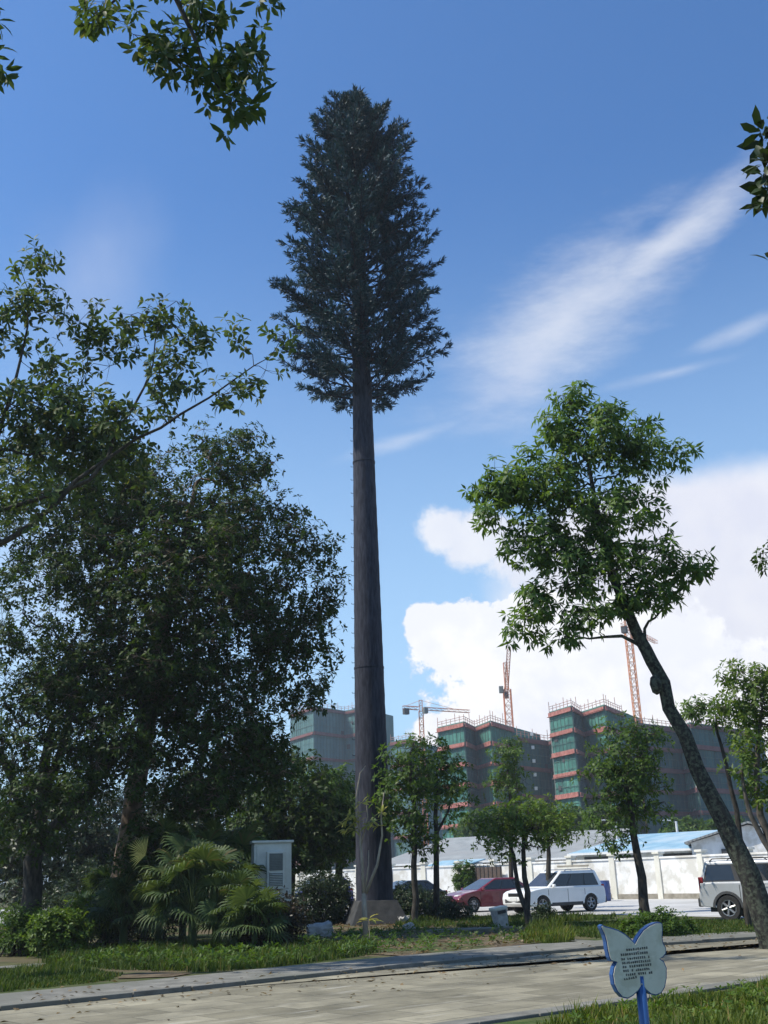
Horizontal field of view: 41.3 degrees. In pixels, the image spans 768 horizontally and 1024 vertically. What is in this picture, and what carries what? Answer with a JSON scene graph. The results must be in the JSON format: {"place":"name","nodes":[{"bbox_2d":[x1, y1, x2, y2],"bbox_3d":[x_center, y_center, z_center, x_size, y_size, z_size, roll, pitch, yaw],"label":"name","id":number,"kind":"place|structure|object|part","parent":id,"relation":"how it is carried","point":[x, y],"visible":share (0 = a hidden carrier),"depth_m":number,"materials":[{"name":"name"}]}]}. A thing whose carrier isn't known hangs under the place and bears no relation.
{"place":"outdoors","nodes":[
{"label":"outdoors","id":0,"kind":"place"},
{"bbox_2d":[0,961,124,992],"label":"grass","id":1,"kind":"structure","parent":0,"point":[25,976],"depth_m":19.23,"materials":[{"name":"green plant"}]},
{"bbox_2d":[118,972,188,977],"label":"bare soil","id":2,"kind":"structure","parent":0,"point":[146,974],"depth_m":19.29,"materials":[{"name":"soil"}]},
{"bbox_2d":[295,878,354,903],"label":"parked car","id":3,"kind":"object","parent":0,"point":[324,891],"visible":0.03,"depth_m":57.92,"materials":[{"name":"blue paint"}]},
{"bbox_2d":[290,702,393,869],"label":"apartment block","id":4,"kind":"structure","parent":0,"point":[329,736],"depth_m":332.33,"materials":[{"name":"concrete"}]},
{"bbox_2d":[0,899,743,925],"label":"parking ground","id":5,"kind":"structure","parent":0,"point":[690,907],"depth_m":46.87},
{"bbox_2d":[0,749,58,902],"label":"broadleaf tree","id":6,"kind":"object","parent":5,"relation":"on","point":[1,899],"visible":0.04,"depth_m":52.80,"materials":[{"name":"green plant"}]},
{"bbox_2d":[7,857,81,908],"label":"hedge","id":7,"kind":"object","parent":5,"relation":"on","point":[50,885],"depth_m":71.59,"materials":[{"name":"green plant"}]},
{"bbox_2d":[82,774,194,867],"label":"broadleaf tree","id":8,"kind":"object","parent":5,"relation":"on","point":[144,810],"visible":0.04,"depth_m":55.08,"materials":[{"name":"green plant"}]},
{"bbox_2d":[149,763,298,864],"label":"broadleaf tree","id":9,"kind":"object","parent":5,"relation":"on","point":[197,822],"visible":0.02,"depth_m":51.33,"materials":[{"name":"green plant"}]},
{"bbox_2d":[393,880,447,897],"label":"parked car","id":10,"kind":"object","parent":5,"relation":"on","point":[427,884],"visible":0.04,"depth_m":50.47,"materials":[{"name":"black paint"}]},
{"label":"side window","id":11,"kind":"part","parent":10,"relation":"part of","materials":[{"name":"black glass"}]},
{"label":"side window","id":12,"kind":"part","parent":10,"relation":"part of","materials":[{"name":"black glass"}]},
{"bbox_2d":[445,877,523,911],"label":"parked car","id":13,"kind":"object","parent":5,"relation":"on","point":[486,892],"visible":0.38,"depth_m":47.83,"materials":[{"name":"red paint"}]},
{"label":"side window","id":14,"kind":"part","parent":13,"relation":"part of","materials":[{"name":"black glass"}]},
{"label":"side window","id":15,"kind":"part","parent":13,"relation":"part of","materials":[{"name":"black glass"}]},
{"bbox_2d":[481,735,534,909],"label":"street tree","id":16,"kind":"object","parent":5,"relation":"on","point":[502,776],"visible":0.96,"depth_m":50.33,"materials":[{"name":"green plant"}]},
{"bbox_2d":[392,828,629,867],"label":"shed","id":17,"kind":"structure","parent":5,"relation":"on","point":[458,848],"depth_m":85.39,"materials":[{"name":"grey metal"}]},
{"bbox_2d":[295,847,767,899],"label":"boundary wall","id":18,"kind":"structure","parent":5,"relation":"on","point":[672,877],"depth_m":61.53,"materials":[{"name":"white paint"}]},
{"bbox_2d":[451,858,475,891],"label":"bush","id":19,"kind":"object","parent":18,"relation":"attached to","point":[459,882],"visible":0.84,"depth_m":70.32,"materials":[{"name":"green plant"}]},
{"bbox_2d":[475,864,501,880],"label":"metal gate","id":20,"kind":"structure","parent":18,"relation":"attached to","point":[487,872],"depth_m":69.13,"materials":[{"name":"metal"}]},
{"bbox_2d":[557,865,588,870],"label":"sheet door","id":21,"kind":"structure","parent":18,"relation":"attached to","point":[578,867],"depth_m":63.05,"materials":[{"name":"metal"}]},
{"bbox_2d":[516,792,585,912],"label":"street tree","id":22,"kind":"object","parent":5,"relation":"on","point":[548,857],"visible":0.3,"depth_m":44.65,"materials":[{"name":"green plant"}]},
{"bbox_2d":[503,868,606,912],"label":"parked car","id":23,"kind":"object","parent":5,"relation":"on","point":[566,890],"visible":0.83,"depth_m":43.99,"materials":[{"name":"white paint"}]},
{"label":"side window","id":24,"kind":"part","parent":23,"relation":"part of","materials":[{"name":"black glass"}]},
{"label":"side window","id":25,"kind":"part","parent":23,"relation":"part of","materials":[{"name":"black glass"}]},
{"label":"side window","id":26,"kind":"part","parent":23,"relation":"part of","materials":[{"name":"black glass"}]},
{"bbox_2d":[600,880,610,900],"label":"barrel","id":27,"kind":"object","parent":5,"relation":"on","point":[606,883],"visible":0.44,"depth_m":58.60,"materials":[{"name":"plastic"}]},
{"bbox_2d":[567,830,716,859],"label":"shed","id":28,"kind":"structure","parent":5,"relation":"on","point":[671,844],"depth_m":73.84,"materials":[{"name":"blue metal"}]},
{"bbox_2d":[584,855,633,859],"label":"window","id":29,"kind":"structure","parent":28,"relation":"in","point":[605,857],"depth_m":73.51,"materials":[{"name":"glass"}]},
{"bbox_2d":[663,853,691,855],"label":"window","id":30,"kind":"structure","parent":28,"relation":"in","point":[675,854],"depth_m":69.50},
{"bbox_2d":[662,819,677,831],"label":"street lamp","id":31,"kind":"object","parent":5,"relation":"on","point":[676,825],"visible":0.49,"depth_m":82.02,"materials":[{"name":"metal"}]},
{"bbox_2d":[684,821,766,854],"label":"gable house","id":32,"kind":"structure","parent":5,"relation":"on","point":[711,843],"depth_m":64.95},
{"bbox_2d":[698,857,767,919],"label":"parked car","id":33,"kind":"object","parent":5,"relation":"on","point":[720,888],"visible":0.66,"depth_m":32.55,"materials":[{"name":"silver paint"}]},
{"bbox_3d":[10.807,11.625,32.810,0.980,0.472,0.114,-17,-25,35],"label":"side window","id":34,"kind":"part","parent":33,"relation":"part of","materials":[{"name":"black glass"}]},
{"bbox_3d":[12.166,11.231,31.794,1.128,0.472,0.114,-17,-25,35],"label":"side window","id":35,"kind":"part","parent":33,"relation":"part of","materials":[{"name":"black glass"}]},
{"bbox_2d":[0,894,744,993],"bbox_3d":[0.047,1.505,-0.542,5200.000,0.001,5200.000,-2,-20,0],"label":"ground","id":36,"kind":"structure","parent":0,"point":[6,960],"depth_m":23.42,"materials":[{"name":"green plant"}]},
{"bbox_2d":[0,963,41,969],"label":"concrete slab","id":37,"kind":"structure","parent":36,"relation":"on","point":[12,966],"depth_m":21.68,"materials":[{"name":"concrete"}]},
{"bbox_2d":[0,897,42,956],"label":"shrub","id":38,"kind":"object","parent":36,"relation":"on","point":[17,945],"visible":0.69,"depth_m":26.45,"materials":[{"name":"green plant"}]},
{"bbox_2d":[5,855,112,931],"bbox_3d":[-12.891,15.386,40.834,3.211,2.898,9.411,11,-23,-32],"label":"shrub","id":39,"kind":"object","parent":36,"relation":"on","point":[64,888],"visible":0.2,"depth_m":38.52,"materials":[{"name":"green plant"}]},
{"bbox_2d":[0,763,123,912],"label":"broadleaf tree","id":40,"kind":"object","parent":36,"relation":"on","point":[97,840],"visible":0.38,"depth_m":46.18,"materials":[{"name":"green plant"}]},
{"bbox_2d":[16,890,109,957],"bbox_3d":[-8.252,10.868,26.864,1.878,1.657,3.614,-2,-20,0],"label":"shrub","id":41,"kind":"object","parent":36,"relation":"on","point":[58,929],"visible":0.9,"depth_m":25.60,"materials":[{"name":"green plant"}]},
{"bbox_2d":[0,421,174,948],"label":"broadleaf tree","id":42,"kind":"object","parent":36,"relation":"on","point":[40,836],"visible":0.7,"depth_m":29.80,"materials":[{"name":"green plant"}]},
{"bbox_2d":[60,864,146,925],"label":"fan palm","id":43,"kind":"object","parent":36,"relation":"on","point":[94,880],"visible":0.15,"depth_m":31.36,"materials":[{"name":"green plant"}]},
{"bbox_2d":[82,873,166,945],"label":"fan palm","id":44,"kind":"object","parent":36,"relation":"on","point":[115,887],"visible":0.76,"depth_m":28.02,"materials":[{"name":"green plant"}]},
{"bbox_2d":[83,876,187,945],"bbox_3d":[-7.717,12.330,31.617,2.781,2.091,5.339,-7,-20,13],"label":"shrub","id":45,"kind":"object","parent":36,"relation":"on","point":[112,935],"visible":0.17,"depth_m":30.13,"materials":[{"name":"green plant"}]},
{"bbox_2d":[0,234,302,546],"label":"broadleaf tree","id":46,"kind":"object","parent":36,"relation":"on","point":[106,432],"visible":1,"depth_m":22.73,"materials":[{"name":"green plant"}]},
{"bbox_2d":[91,813,222,943],"bbox_3d":[-6.118,10.398,28.961,3.824,3.626,5.961,8,-22,-25],"label":"fan palm","id":47,"kind":"object","parent":36,"relation":"on","point":[169,824],"visible":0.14,"depth_m":29.42,"materials":[{"name":"green plant"}]},
{"bbox_2d":[138,858,206,937],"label":"fan palm","id":48,"kind":"object","parent":36,"relation":"on","point":[181,930],"visible":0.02,"depth_m":33.04,"materials":[{"name":"plant"}]},
{"bbox_2d":[15,414,351,943],"bbox_3d":[-6.423,4.477,32.307,10.887,17.150,7.982,-2,-20,0],"label":"broadleaf tree","id":49,"kind":"object","parent":36,"relation":"on","point":[248,754],"visible":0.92,"depth_m":31.53,"materials":[{"name":"green plant"}]},
{"bbox_2d":[130,823,262,946],"bbox_3d":[-4.986,9.910,27.068,3.666,3.302,3.226,10,-23,-30],"label":"fan palm","id":50,"kind":"object","parent":36,"relation":"on","point":[200,855],"visible":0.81,"depth_m":26.73,"materials":[{"name":"green plant"}]},
{"bbox_2d":[147,816,268,943],"bbox_3d":[-4.869,10.607,29.447,3.999,3.487,3.788,12,-24,-34],"label":"fan palm","id":51,"kind":"object","parent":36,"relation":"on","point":[243,837],"visible":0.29,"depth_m":29.51,"materials":[{"name":"green plant"}]},
{"bbox_2d":[38,932,391,971],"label":"grass","id":52,"kind":"structure","parent":36,"relation":"on","point":[219,964],"depth_m":22.21,"materials":[{"name":"green plant"}]},
{"bbox_2d":[190,868,283,946],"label":"fan palm","id":53,"kind":"object","parent":36,"relation":"on","point":[223,879],"visible":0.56,"depth_m":25.95,"materials":[{"name":"green plant"}]},
{"bbox_2d":[211,883,292,948],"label":"fan palm","id":54,"kind":"object","parent":36,"relation":"on","point":[266,904],"visible":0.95,"depth_m":25.17,"materials":[{"name":"green plant"}]},
{"bbox_2d":[250,840,293,937],"bbox_3d":[-3.216,10.804,29.020,1.190,2.730,1.047,3,-20,-13],"label":"equipment cabinet","id":55,"kind":"object","parent":36,"relation":"on","point":[273,857],"visible":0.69,"depth_m":28.90,"materials":[{"name":"grey metal"}]},
{"bbox_3d":[-3.129,10.427,28.822,0.970,1.900,0.020,3,-20,-13],"label":"door","id":56,"kind":"part","parent":55,"relation":"part of","materials":[{"name":"metal"}]},
{"bbox_2d":[230,885,315,949],"bbox_3d":[-2.829,10.337,25.904,2.345,1.599,1.502,15,-26,-38],"label":"shrub","id":57,"kind":"object","parent":36,"relation":"on","point":[292,913],"visible":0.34,"depth_m":25.78,"materials":[{"name":"green plant"}]},
{"bbox_2d":[226,745,355,893],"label":"broadleaf tree","id":58,"kind":"object","parent":36,"relation":"on","point":[315,816],"visible":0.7,"depth_m":43.00,"materials":[{"name":"green plant"}]},
{"bbox_2d":[291,862,355,925],"bbox_3d":[-2.456,14.899,39.716,3.066,2.371,2.815,-2,-20,0],"label":"shrub","id":59,"kind":"object","parent":36,"relation":"on","point":[314,894],"visible":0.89,"depth_m":39.16,"materials":[{"name":"green plant"}]},
{"bbox_2d":[295,762,355,895],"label":"broadleaf tree","id":60,"kind":"object","parent":36,"relation":"on","point":[349,788],"visible":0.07,"depth_m":46.92,"materials":[{"name":"green plant"}]},
{"bbox_2d":[0,936,756,1010],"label":"kerb","id":61,"kind":"structure","parent":36,"relation":"on","point":[157,991],"depth_m":17.64,"materials":[{"name":"grey concrete"}]},
{"bbox_2d":[402,700,469,844],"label":"tower crane","id":62,"kind":"object","parent":36,"relation":"on","point":[425,710],"visible":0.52,"depth_m":296.54,"materials":[{"name":"metal"}]},
{"bbox_2d":[449,806,505,837],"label":"tree","id":63,"kind":"object","parent":36,"relation":"on","point":[462,831],"visible":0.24,"depth_m":132.80,"materials":[{"name":"green plant"}]},
{"bbox_2d":[435,710,539,838],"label":"apartment block","id":64,"kind":"structure","parent":36,"relation":"on","point":[468,743],"depth_m":241.41,"materials":[{"name":"concrete"}]},
{"bbox_2d":[499,647,513,726],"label":"tower crane","id":65,"kind":"object","parent":36,"relation":"on","point":[504,691],"visible":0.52,"depth_m":260.34,"materials":[{"name":"metal"}]},
{"bbox_2d":[395,908,618,927],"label":"grass","id":66,"kind":"structure","parent":36,"relation":"on","point":[516,919],"depth_m":35.94,"materials":[{"name":"green plant"}]},
{"bbox_2d":[555,802,586,830],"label":"tree","id":67,"kind":"object","parent":36,"relation":"on","point":[577,811],"visible":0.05,"depth_m":123.65,"materials":[{"name":"green plant"}]},
{"bbox_2d":[547,695,647,833],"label":"apartment block","id":68,"kind":"structure","parent":36,"relation":"on","point":[571,729],"depth_m":230.72,"materials":[{"name":"concrete"}]},
{"bbox_2d":[579,801,641,833],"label":"tree","id":69,"kind":"object","parent":36,"relation":"on","point":[590,810],"visible":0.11,"depth_m":118.49,"materials":[{"name":"green plant"}]},
{"bbox_2d":[457,379,767,948],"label":"leaning tree","id":70,"kind":"object","parent":36,"relation":"on","point":[513,491],"visible":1,"depth_m":23.87,"materials":[{"name":"green plant"}]},
{"bbox_2d":[621,620,657,832],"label":"tower crane","id":71,"kind":"object","parent":36,"relation":"on","point":[624,629],"visible":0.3,"depth_m":250.76,"materials":[{"name":"red metal"}]},
{"bbox_2d":[658,815,705,832],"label":"tree","id":72,"kind":"object","parent":36,"relation":"on","point":[686,824],"visible":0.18,"depth_m":121.02,"materials":[{"name":"green plant"}]},
{"bbox_2d":[696,815,745,830],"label":"tree","id":73,"kind":"object","parent":36,"relation":"on","point":[710,825],"visible":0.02,"depth_m":118.43,"materials":[{"name":"green plant"}]},
{"bbox_2d":[0,931,755,1004],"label":"pavement","id":74,"kind":"structure","parent":0,"point":[28,996],"depth_m":18.78,"materials":[{"name":"grey concrete"}]},
{"bbox_2d":[0,940,767,1023],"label":"road","id":75,"kind":"structure","parent":0,"point":[459,993],"depth_m":14.97,"materials":[{"name":"grey concrete"}]},
{"bbox_2d":[1,936,756,1021],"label":"leaf litter","id":76,"kind":"object","parent":75,"relation":"on","point":[585,954],"visible":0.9,"depth_m":17.25,"materials":[{"name":"brown plant"}]},
{"bbox_2d":[0,0,767,886],"label":"sky","id":77,"kind":"structure","parent":0,"point":[582,162],"materials":[{"name":"blue"}]},
{"bbox_2d":[389,732,442,856],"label":"apartment block","id":78,"kind":"structure","parent":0,"point":[397,852],"depth_m":324.12,"materials":[{"name":"concrete"}]},
{"bbox_2d":[322,923,540,955],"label":"bare soil","id":79,"kind":"structure","parent":0,"point":[436,946],"depth_m":26.19,"materials":[{"name":"brown soil"}]},
{"bbox_2d":[306,920,333,937],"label":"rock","id":80,"kind":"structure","parent":79,"relation":"on","point":[323,928],"depth_m":30.39,"materials":[{"name":"stone"}]},
{"bbox_2d":[266,84,452,925],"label":"camouflaged mast","id":81,"kind":"object","parent":79,"relation":"on","point":[357,143],"visible":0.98,"depth_m":46.05,"materials":[{"name":"green metal"}]},
{"bbox_2d":[336,765,387,939],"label":"sapling","id":82,"kind":"object","parent":79,"relation":"on","point":[365,889],"visible":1,"depth_m":29.22,"materials":[{"name":"green plant"}]},
{"bbox_2d":[357,914,380,936],"bbox_3d":[-0.357,10.933,26.676,0.655,0.730,0.674,4,-21,-15],"label":"seedling","id":83,"kind":"object","parent":79,"relation":"on","point":[371,919],"visible":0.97,"depth_m":26.76,"materials":[{"name":"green plant"}]},
{"bbox_2d":[397,915,409,921],"bbox_3d":[0.718,15.160,37.765,0.347,0.366,0.424,-10,-12,37],"label":"rubble stone","id":84,"kind":"object","parent":79,"relation":"on","point":[403,919],"visible":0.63,"depth_m":37.66,"materials":[{"name":"stone"}]},
{"bbox_2d":[366,732,449,922],"bbox_3d":[0.923,11.748,38.261,2.969,6.982,3.077,6,-21,-21],"label":"street tree","id":85,"kind":"object","parent":79,"relation":"on","point":[410,785],"visible":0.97,"depth_m":38.28,"materials":[{"name":"green plant"}]},
{"bbox_2d":[402,922,414,928],"bbox_3d":[0.805,13.631,33.411,0.408,0.300,0.370,0,-12,-30],"label":"rubble stone","id":86,"kind":"object","parent":79,"relation":"on","point":[410,924],"visible":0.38,"depth_m":33.36,"materials":[{"name":"stone"}]},
{"bbox_2d":[393,880,452,916],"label":"hedge","id":87,"kind":"object","parent":79,"relation":"on","point":[404,897],"visible":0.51,"depth_m":41.77,"materials":[{"name":"green plant"}]},
{"bbox_2d":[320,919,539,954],"bbox_3d":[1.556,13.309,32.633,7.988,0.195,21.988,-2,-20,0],"label":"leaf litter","id":88,"kind":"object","parent":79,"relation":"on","point":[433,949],"visible":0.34,"depth_m":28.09,"materials":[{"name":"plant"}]},
{"bbox_2d":[325,922,559,950],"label":"weeds","id":89,"kind":"object","parent":79,"relation":"on","point":[393,932],"visible":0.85,"depth_m":27.24,"materials":[{"name":"green plant"}]},
{"bbox_2d":[406,733,485,920],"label":"street tree","id":90,"kind":"object","parent":79,"relation":"on","point":[452,787],"visible":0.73,"depth_m":40.28,"materials":[{"name":"green plant"}]},
{"bbox_2d":[426,926,514,933],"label":"concrete slab","id":91,"kind":"structure","parent":79,"relation":"on","point":[487,929],"depth_m":29.94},
{"bbox_2d":[425,898,560,922],"bbox_3d":[3.784,14.556,37.140,2.122,0.911,6.350,10,-23,-29],"label":"shrub","id":92,"kind":"object","parent":79,"relation":"on","point":[448,910],"visible":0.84,"depth_m":38.64,"materials":[{"name":"green plant"}]},
{"bbox_2d":[489,905,508,926],"bbox_3d":[3.675,12.860,32.268,0.460,0.665,0.460,-4,-18,-22],"label":"litter bin","id":93,"kind":"object","parent":79,"relation":"on","point":[499,914],"visible":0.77,"depth_m":32.12,"materials":[{"name":"stone"}]},
{"bbox_2d":[465,791,584,925],"bbox_3d":[4.798,11.587,34.156,4.019,4.283,2.843,-2,-20,0],"label":"street tree","id":94,"kind":"object","parent":79,"relation":"on","point":[528,822],"visible":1,"depth_m":33.98,"materials":[{"name":"green plant"}]},
{"bbox_2d":[518,912,574,942],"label":"grass","id":95,"kind":"structure","parent":79,"relation":"on","point":[563,934],"depth_m":25.99,"materials":[{"name":"green plant"}]},
{"bbox_2d":[428,859,485,865],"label":"shed","id":96,"kind":"structure","parent":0,"point":[451,862],"depth_m":78.92,"materials":[{"name":"metal"}]},
{"bbox_2d":[516,726,556,811],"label":"apartment block","id":97,"kind":"structure","parent":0,"point":[539,764],"depth_m":247.28,"materials":[{"name":"concrete"}]},
{"bbox_2d":[571,939,595,941],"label":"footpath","id":98,"kind":"structure","parent":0,"point":[578,940],"depth_m":25.11,"materials":[{"name":"concrete"}]},
{"bbox_2d":[431,975,765,1023],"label":"road edge","id":99,"kind":"object","parent":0,"point":[512,1016],"visible":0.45,"depth_m":12.33,"materials":[{"name":"grey concrete"}]},
{"bbox_2d":[494,989,766,1023],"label":"lawn","id":100,"kind":"structure","parent":0,"point":[529,1021],"depth_m":11.68,"materials":[{"name":"plant"}]},
{"bbox_2d":[0,0,285,150],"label":"broadleaf tree","id":101,"kind":"object","parent":100,"relation":"on","point":[241,58],"visible":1,"depth_m":9.59,"materials":[{"name":"green plant"}]},
{"bbox_2d":[597,922,666,1023],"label":"butterfly sign","id":102,"kind":"object","parent":100,"relation":"on","point":[638,968],"visible":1,"depth_m":7.46,"materials":[{"name":"blue metal"}]},
{"bbox_2d":[536,974,767,1023],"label":"grass","id":103,"kind":"structure","parent":100,"relation":"on","point":[594,1011],"depth_m":11.45,"materials":[{"name":"plant"}]},
{"bbox_2d":[736,104,767,259],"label":"broadleaf tree","id":104,"kind":"object","parent":100,"relation":"on","point":[757,189],"visible":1,"depth_m":6.04,"materials":[{"name":"green plant"}]},
{"bbox_2d":[750,540,767,577],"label":"broadleaf tree","id":105,"kind":"object","parent":100,"relation":"on","point":[760,565],"visible":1,"depth_m":19.86,"materials":[{"name":"green plant"}]},
{"bbox_2d":[548,917,754,939],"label":"lawn","id":106,"kind":"structure","parent":0,"point":[584,938],"depth_m":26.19,"materials":[{"name":"plant"}]},
{"bbox_2d":[570,710,677,915],"bbox_3d":[8.344,10.187,34.488,3.800,6.927,3.110,-2,-20,0],"label":"street tree","id":107,"kind":"object","parent":106,"relation":"on","point":[629,783],"visible":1,"depth_m":34.50,"materials":[{"name":"green plant"}]},
{"bbox_2d":[616,905,704,935],"bbox_3d":[6.855,10.470,25.964,2.123,0.850,2.344,-14,-23,31],"label":"shrub","id":108,"kind":"object","parent":106,"relation":"on","point":[672,925],"visible":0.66,"depth_m":25.42,"materials":[{"name":"green plant"}]},
{"bbox_2d":[675,693,763,925],"bbox_3d":[10.073,8.619,29.867,2.444,6.647,1.880,-2,-20,0],"label":"street tree","id":109,"kind":"object","parent":106,"relation":"on","point":[689,712],"visible":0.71,"depth_m":30.36,"materials":[{"name":"green plant"}]},
{"bbox_2d":[708,657,767,852],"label":"street tree","id":110,"kind":"object","parent":106,"relation":"on","point":[756,698],"visible":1,"depth_m":28.30,"materials":[{"name":"green plant"}]},
{"bbox_2d":[635,713,767,833],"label":"apartment block","id":111,"kind":"structure","parent":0,"point":[685,798],"depth_m":241.43,"materials":[{"name":"concrete"}]}
]}

